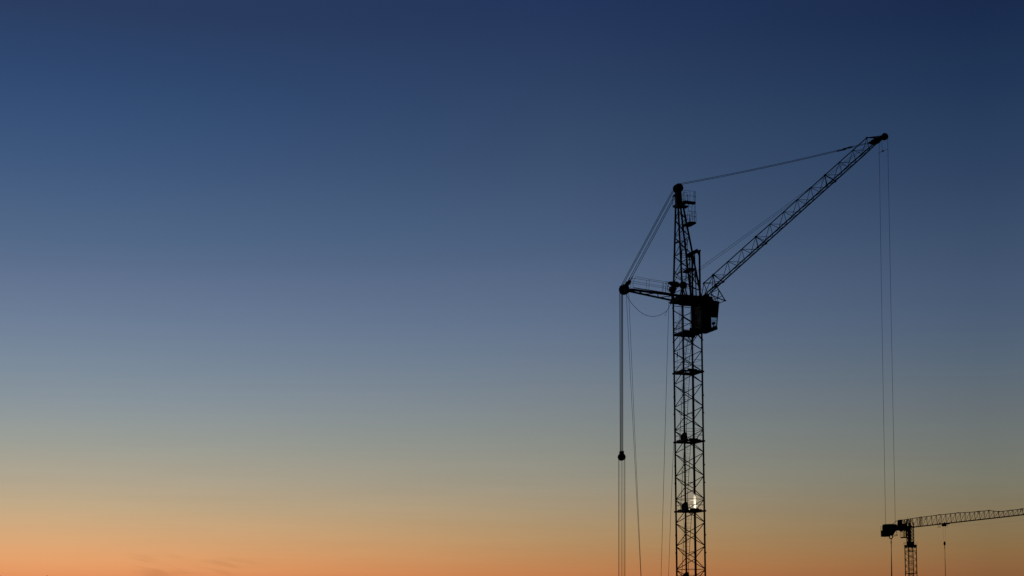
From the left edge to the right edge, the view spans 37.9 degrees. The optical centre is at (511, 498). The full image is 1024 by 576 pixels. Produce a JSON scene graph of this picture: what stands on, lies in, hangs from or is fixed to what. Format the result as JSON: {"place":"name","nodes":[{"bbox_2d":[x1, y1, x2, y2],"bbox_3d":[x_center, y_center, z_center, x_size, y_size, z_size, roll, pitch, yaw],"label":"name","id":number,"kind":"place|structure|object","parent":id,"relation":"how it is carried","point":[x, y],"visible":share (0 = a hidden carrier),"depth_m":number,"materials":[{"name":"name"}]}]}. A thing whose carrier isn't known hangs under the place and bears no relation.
{"place":"outdoors","nodes":[
{"label":"outdoors","id":0,"kind":"place"},
{"bbox_2d":[0,0,1023,575],"label":"sky","id":1,"kind":"structure","parent":0,"point":[287,287],"materials":[{"name":"blue"}]},
{"bbox_2d":[618,133,898,575],"bbox_3d":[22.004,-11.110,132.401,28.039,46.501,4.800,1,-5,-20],"label":"luffing tower crane","id":2,"kind":"object","parent":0,"point":[704,308],"visible":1,"depth_m":129.98,"materials":[{"name":"paint"}]},
{"bbox_2d":[891,539,891,575],"bbox_3d":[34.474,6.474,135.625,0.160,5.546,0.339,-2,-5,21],"label":"lifting sling","id":3,"kind":"object","parent":2,"relation":"hanging from","point":[891,557],"visible":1,"depth_m":135.66,"materials":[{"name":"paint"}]},
{"bbox_2d":[881,508,1023,575],"bbox_3d":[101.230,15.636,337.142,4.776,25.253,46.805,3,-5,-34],"label":"flat top tower crane","id":4,"kind":"object","parent":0,"point":[908,529],"visible":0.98,"depth_m":349.18,"materials":[{"name":"metal"}]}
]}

